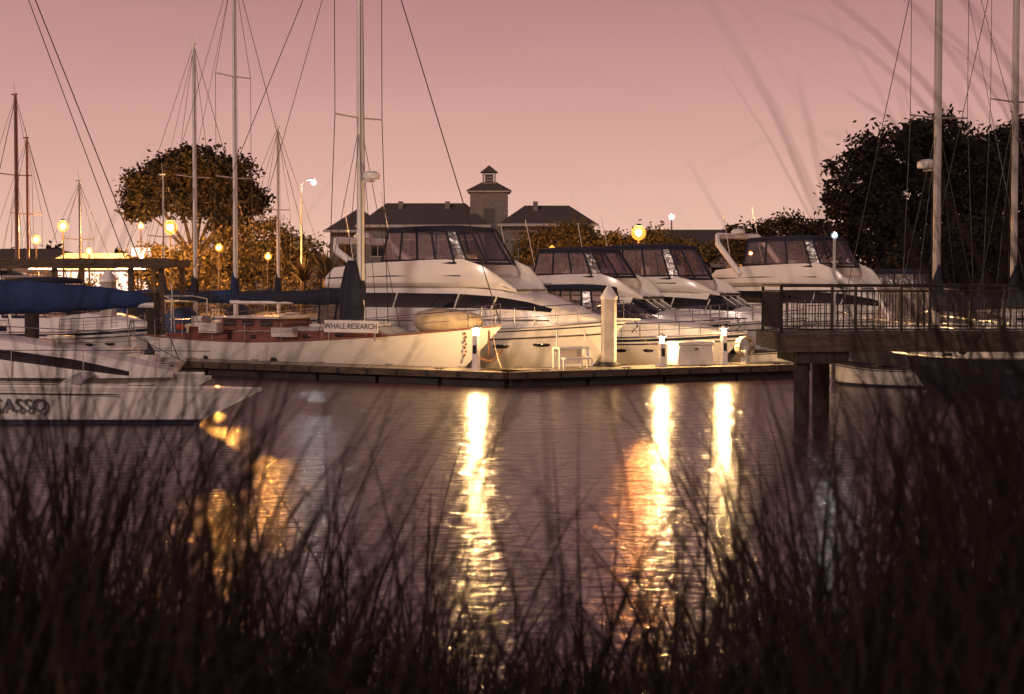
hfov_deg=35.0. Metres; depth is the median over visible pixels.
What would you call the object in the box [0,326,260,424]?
motor yacht
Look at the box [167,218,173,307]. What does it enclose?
street lamp
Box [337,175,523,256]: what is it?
windows
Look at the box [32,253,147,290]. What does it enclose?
event tent
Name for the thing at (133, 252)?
lit sign
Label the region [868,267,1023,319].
cabin cruiser
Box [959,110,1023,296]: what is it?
cypress tree
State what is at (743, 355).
hose reel
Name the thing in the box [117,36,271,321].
sailboat
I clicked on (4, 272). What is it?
cabin cruiser
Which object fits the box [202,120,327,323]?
sailboat
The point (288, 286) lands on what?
shrubs
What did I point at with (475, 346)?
dock power pedestal
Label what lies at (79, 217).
sailboat
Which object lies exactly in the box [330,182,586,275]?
walls
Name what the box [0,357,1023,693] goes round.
water
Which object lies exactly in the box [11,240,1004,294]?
distant trees
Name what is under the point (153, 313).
dock piling
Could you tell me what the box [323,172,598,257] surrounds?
trim
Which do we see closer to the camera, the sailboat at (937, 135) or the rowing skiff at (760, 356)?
the sailboat at (937, 135)
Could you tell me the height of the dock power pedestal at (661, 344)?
1.015 m
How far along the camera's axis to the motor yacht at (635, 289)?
62.11 m
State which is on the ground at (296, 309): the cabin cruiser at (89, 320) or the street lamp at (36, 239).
the street lamp at (36, 239)
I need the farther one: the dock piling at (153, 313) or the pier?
the dock piling at (153, 313)
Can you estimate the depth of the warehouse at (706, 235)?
120.38 m
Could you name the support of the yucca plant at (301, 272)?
on the ground at (296, 309)
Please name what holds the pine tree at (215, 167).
on the ground at (296, 309)
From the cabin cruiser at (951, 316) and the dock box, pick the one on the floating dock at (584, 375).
the dock box
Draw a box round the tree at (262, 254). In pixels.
[197,215,329,311]
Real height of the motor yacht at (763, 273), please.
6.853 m
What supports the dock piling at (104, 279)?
in the water
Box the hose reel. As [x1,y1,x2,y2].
[734,336,754,363]
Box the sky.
[0,0,1023,276]
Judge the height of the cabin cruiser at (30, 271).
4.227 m
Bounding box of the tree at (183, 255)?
[117,237,231,308]
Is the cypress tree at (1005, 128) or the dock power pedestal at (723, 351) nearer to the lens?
the dock power pedestal at (723, 351)
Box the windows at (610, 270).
[608,267,725,274]
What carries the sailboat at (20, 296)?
on the water
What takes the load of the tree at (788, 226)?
on the ground at (296, 309)
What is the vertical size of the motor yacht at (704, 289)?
6.350 m
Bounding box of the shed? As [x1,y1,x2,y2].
[0,258,189,334]
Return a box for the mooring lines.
[266,328,746,367]
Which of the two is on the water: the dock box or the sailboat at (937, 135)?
the sailboat at (937, 135)
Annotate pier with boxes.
[756,284,1023,423]
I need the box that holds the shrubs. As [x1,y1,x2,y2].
[13,262,1007,312]
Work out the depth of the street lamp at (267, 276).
89.88 m
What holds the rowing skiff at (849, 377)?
on the water
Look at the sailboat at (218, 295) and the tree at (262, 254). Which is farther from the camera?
the tree at (262, 254)
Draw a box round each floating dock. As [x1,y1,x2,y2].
[160,357,531,386]
[483,360,810,386]
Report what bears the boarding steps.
on the floating dock at (584, 375)
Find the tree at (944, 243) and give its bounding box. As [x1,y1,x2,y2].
[882,208,1023,295]
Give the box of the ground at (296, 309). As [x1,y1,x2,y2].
[156,285,997,315]
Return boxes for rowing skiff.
[728,348,792,362]
[830,353,952,388]
[915,364,1022,393]
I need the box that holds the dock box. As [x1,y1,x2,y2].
[666,340,714,365]
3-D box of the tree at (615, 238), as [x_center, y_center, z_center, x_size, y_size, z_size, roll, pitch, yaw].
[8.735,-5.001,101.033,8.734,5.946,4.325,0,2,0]
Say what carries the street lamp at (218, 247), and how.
on the ground at (296, 309)
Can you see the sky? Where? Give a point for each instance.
(590, 101)
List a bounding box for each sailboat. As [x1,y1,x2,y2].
[0,0,185,370]
[0,88,65,278]
[0,129,66,276]
[38,175,121,288]
[114,164,223,315]
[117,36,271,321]
[134,0,318,332]
[144,0,501,367]
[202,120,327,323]
[838,0,1023,372]
[915,0,1023,328]
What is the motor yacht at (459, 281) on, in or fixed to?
on the water
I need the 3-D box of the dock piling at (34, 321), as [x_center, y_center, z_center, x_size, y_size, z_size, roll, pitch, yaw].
[-17.000,0.590,57.570,0.700,4.200,0.700,0,2,0]
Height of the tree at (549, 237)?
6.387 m
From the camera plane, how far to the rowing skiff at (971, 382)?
43.73 m
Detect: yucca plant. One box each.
[283,255,317,313]
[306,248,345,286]
[329,245,366,264]
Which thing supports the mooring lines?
on the floating dock at (584, 375)
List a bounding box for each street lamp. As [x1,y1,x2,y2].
[34,234,37,270]
[60,219,65,257]
[88,246,89,285]
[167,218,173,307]
[217,242,221,312]
[266,252,269,311]
[300,178,314,281]
[635,224,641,274]
[829,231,837,393]
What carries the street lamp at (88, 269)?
on the ground at (296, 309)
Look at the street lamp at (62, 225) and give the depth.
90.80 m
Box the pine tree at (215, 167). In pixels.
[111,138,275,308]
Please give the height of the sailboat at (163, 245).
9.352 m
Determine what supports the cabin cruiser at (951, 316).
on the water
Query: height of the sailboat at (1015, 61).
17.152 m
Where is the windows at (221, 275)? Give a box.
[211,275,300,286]
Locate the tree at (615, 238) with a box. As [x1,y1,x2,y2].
[582,219,723,274]
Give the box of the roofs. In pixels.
[325,165,596,229]
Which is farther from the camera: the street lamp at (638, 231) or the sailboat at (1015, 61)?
the street lamp at (638, 231)
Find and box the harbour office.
[0,249,125,278]
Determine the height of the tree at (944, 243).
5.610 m
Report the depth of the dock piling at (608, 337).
49.30 m
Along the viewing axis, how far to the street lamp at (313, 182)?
91.74 m
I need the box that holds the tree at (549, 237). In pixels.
[506,214,609,273]
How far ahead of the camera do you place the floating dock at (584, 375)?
48.35 m
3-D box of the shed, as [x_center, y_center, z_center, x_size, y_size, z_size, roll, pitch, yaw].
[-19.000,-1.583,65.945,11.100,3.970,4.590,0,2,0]
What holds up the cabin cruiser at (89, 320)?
on the water
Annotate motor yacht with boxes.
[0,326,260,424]
[317,193,637,368]
[501,220,740,330]
[578,217,817,349]
[712,207,927,328]
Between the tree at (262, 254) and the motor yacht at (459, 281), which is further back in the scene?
the tree at (262, 254)
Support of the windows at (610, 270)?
in the warehouse at (706, 235)
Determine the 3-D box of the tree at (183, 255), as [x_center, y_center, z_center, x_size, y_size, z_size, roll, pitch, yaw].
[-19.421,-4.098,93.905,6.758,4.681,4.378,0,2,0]
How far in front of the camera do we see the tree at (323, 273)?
89.70 m
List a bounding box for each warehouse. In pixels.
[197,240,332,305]
[587,230,807,274]
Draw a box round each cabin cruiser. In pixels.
[0,270,42,330]
[0,275,163,354]
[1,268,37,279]
[544,283,747,365]
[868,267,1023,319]
[874,287,1021,328]
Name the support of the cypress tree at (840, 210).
on the ground at (296, 309)
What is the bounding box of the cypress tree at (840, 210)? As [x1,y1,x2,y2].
[814,103,1023,287]
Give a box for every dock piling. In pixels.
[24,313,38,338]
[99,268,116,314]
[144,293,160,354]
[597,283,619,366]
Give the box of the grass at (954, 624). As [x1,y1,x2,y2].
[0,0,1023,693]
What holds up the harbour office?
on the ground at (296, 309)
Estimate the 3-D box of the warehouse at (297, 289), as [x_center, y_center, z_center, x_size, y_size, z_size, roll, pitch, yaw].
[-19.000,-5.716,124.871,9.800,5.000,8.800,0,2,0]
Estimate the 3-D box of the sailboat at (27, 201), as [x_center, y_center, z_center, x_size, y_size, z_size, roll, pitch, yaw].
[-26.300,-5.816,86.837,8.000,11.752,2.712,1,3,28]
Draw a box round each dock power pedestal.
[470,325,482,369]
[655,333,667,366]
[717,326,729,364]
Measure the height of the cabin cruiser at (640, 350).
3.511 m
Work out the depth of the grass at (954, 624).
3.29 m
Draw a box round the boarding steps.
[552,330,592,369]
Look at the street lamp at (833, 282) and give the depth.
37.56 m
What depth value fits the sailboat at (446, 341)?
52.55 m
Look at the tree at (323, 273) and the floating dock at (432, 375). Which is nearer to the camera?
the floating dock at (432, 375)
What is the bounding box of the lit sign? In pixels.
[131,248,150,290]
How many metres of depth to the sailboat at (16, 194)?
79.37 m
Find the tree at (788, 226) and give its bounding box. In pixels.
[705,206,860,267]

